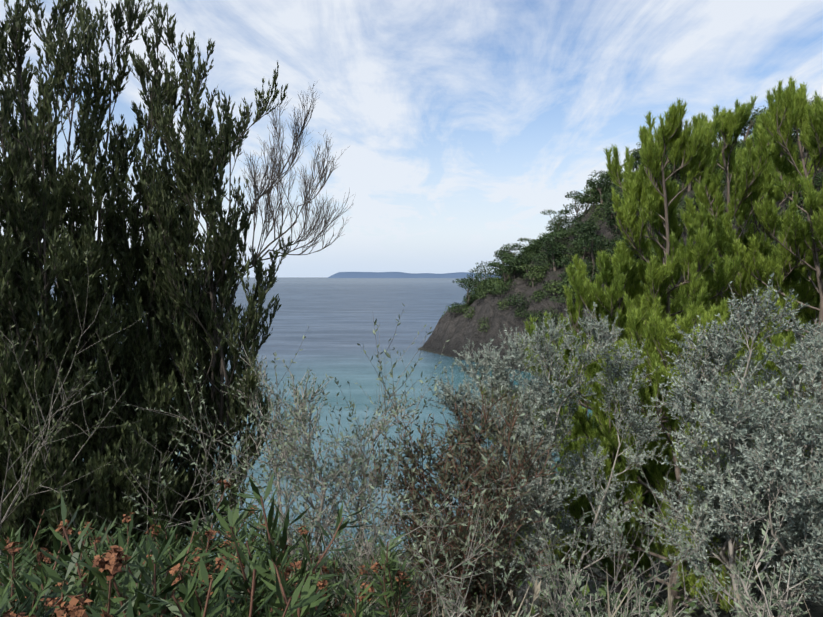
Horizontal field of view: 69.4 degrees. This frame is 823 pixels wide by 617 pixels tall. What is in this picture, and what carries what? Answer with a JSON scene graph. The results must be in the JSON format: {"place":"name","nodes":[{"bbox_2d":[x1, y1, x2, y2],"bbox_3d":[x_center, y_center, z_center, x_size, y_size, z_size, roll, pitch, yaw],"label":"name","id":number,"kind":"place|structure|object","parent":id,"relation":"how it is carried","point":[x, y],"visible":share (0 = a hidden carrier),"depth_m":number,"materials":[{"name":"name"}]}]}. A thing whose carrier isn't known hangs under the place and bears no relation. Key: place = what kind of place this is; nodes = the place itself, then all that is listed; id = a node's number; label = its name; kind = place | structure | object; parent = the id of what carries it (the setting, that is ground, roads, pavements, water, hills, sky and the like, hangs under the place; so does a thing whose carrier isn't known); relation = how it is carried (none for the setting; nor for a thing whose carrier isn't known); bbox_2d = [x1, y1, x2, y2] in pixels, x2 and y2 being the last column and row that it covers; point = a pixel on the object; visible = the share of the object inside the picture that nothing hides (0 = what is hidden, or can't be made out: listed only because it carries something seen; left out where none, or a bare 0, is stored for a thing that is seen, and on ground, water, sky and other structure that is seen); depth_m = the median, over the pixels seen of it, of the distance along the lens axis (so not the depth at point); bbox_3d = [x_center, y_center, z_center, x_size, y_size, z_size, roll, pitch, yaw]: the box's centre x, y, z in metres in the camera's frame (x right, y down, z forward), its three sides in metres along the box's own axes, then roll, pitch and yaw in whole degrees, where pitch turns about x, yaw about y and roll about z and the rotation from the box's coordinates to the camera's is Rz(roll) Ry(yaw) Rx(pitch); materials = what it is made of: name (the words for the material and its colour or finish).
{"place":"outdoors","nodes":[
{"label":"outdoors","id":0,"kind":"place"},
{"bbox_2d":[4,277,666,565],"bbox_3d":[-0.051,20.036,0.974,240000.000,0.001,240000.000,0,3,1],"label":"sea water","id":1,"kind":"structure","parent":0,"point":[336,316],"depth_m":145.34,"materials":[{"name":"blue liquid"}]},
{"bbox_2d":[0,0,822,276],"label":"sky","id":2,"kind":"structure","parent":0,"point":[457,123],"materials":[{"name":"blue"}]},
{"bbox_2d":[328,272,499,277],"bbox_3d":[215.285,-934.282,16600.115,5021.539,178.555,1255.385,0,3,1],"label":"island","id":3,"kind":"structure","parent":0,"point":[391,275],"depth_m":16173.83,"materials":[{"name":"grey"}]},
{"bbox_2d":[235,134,822,616],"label":"terrain","id":4,"kind":"structure","parent":0,"point":[455,330],"depth_m":133.19,"materials":[{"name":"stone"}]},
{"bbox_2d":[0,253,294,585],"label":"twiggy shrub","id":5,"kind":"object","parent":4,"relation":"on","point":[215,488],"visible":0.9,"depth_m":3.01,"materials":[{"name":"grey plant"}]},
{"bbox_2d":[0,0,353,587],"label":"heath tree","id":6,"kind":"object","parent":4,"relation":"on","point":[185,326],"visible":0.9,"depth_m":4.29,"materials":[{"name":"green plant"}]},
{"bbox_2d":[0,472,432,616],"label":"lance shrub","id":7,"kind":"object","parent":4,"relation":"on","point":[121,580],"visible":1,"depth_m":1.20,"materials":[{"name":"green plant"}]},
{"bbox_2d":[215,341,418,616],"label":"sage shrub","id":8,"kind":"object","parent":4,"relation":"on","point":[359,556],"visible":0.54,"depth_m":4.14,"materials":[{"name":"grey plant"}]},
{"bbox_2d":[90,303,802,616],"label":"twiggy shrub","id":9,"kind":"object","parent":4,"relation":"on","point":[464,563],"visible":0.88,"depth_m":2.66,"materials":[{"name":"grey plant"}]},
{"bbox_2d":[349,376,568,616],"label":"olive shrub","id":10,"kind":"object","parent":4,"relation":"on","point":[484,587],"visible":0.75,"depth_m":3.43,"materials":[{"name":"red plant"}]},
{"bbox_2d":[209,495,804,616],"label":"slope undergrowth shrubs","id":11,"kind":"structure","parent":4,"relation":"on","point":[625,591],"depth_m":9.03,"materials":[{"name":"green plant"}]},
{"bbox_2d":[421,301,668,616],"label":"silver shrub","id":12,"kind":"object","parent":4,"relation":"on","point":[545,396],"visible":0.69,"depth_m":7.82,"materials":[{"name":"grey plant"}]},
{"bbox_2d":[479,239,685,592],"bbox_3d":[3.701,2.321,11.783,5.022,7.283,3.718,-3,4,-41],"label":"pine tree","id":13,"kind":"object","parent":4,"relation":"on","point":[623,280],"visible":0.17,"depth_m":10.92,"materials":[{"name":"green plant"}]},
{"bbox_2d":[552,388,640,556],"bbox_3d":[6.111,4.917,19.132,4.399,7.795,5.108,-3,4,-41],"label":"pine tree","id":14,"kind":"object","parent":4,"relation":"on","point":[585,410],"depth_m":18.65,"materials":[{"name":"green plant"}]},
{"bbox_2d":[388,564,810,616],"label":"dry grass","id":15,"kind":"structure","parent":4,"relation":"on","point":[536,590],"depth_m":1.29,"materials":[{"name":"plant"}]},
{"bbox_2d":[431,521,813,616],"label":"shrub","id":16,"kind":"object","parent":4,"relation":"on","point":[765,606],"visible":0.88,"depth_m":2.54,"materials":[{"name":"grey plant"}]},
{"bbox_2d":[441,96,822,391],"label":"headland trees","id":17,"kind":"object","parent":4,"relation":"on","point":[597,193],"visible":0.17,"depth_m":136.20,"materials":[{"name":"green plant"}]},
{"bbox_2d":[479,97,822,576],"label":"pine tree","id":18,"kind":"object","parent":4,"relation":"on","point":[657,208],"visible":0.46,"depth_m":10.41,"materials":[{"name":"green plant"}]},
{"bbox_2d":[536,291,819,612],"bbox_3d":[4.207,2.513,9.181,4.522,5.437,5.102,0,3,1],"label":"pine tree","id":19,"kind":"object","parent":4,"relation":"on","point":[655,333],"visible":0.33,"depth_m":9.02,"materials":[{"name":"green plant"}]},
{"bbox_2d":[629,273,822,616],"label":"silver shrub","id":20,"kind":"object","parent":4,"relation":"on","point":[797,526],"visible":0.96,"depth_m":5.06,"materials":[{"name":"grey plant"}]},
{"bbox_2d":[638,95,822,520],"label":"pine tree","id":21,"kind":"object","parent":4,"relation":"on","point":[752,185],"visible":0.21,"depth_m":12.02,"materials":[{"name":"green plant"}]},
{"bbox_2d":[649,108,822,522],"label":"pine tree","id":22,"kind":"object","parent":4,"relation":"on","point":[793,277],"depth_m":13.30,"materials":[{"name":"green plant"}]},
{"bbox_2d":[656,147,818,457],"bbox_3d":[7.880,1.474,13.873,5.376,10.569,7.674,0,3,1],"label":"pine tree","id":23,"kind":"object","parent":4,"relation":"on","point":[774,193],"depth_m":13.29,"materials":[{"name":"green plant"}]},
{"bbox_2d":[662,75,822,568],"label":"pine tree","id":24,"kind":"object","parent":4,"relation":"on","point":[789,109],"visible":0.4,"depth_m":10.72,"materials":[{"name":"green plant"}]}
]}

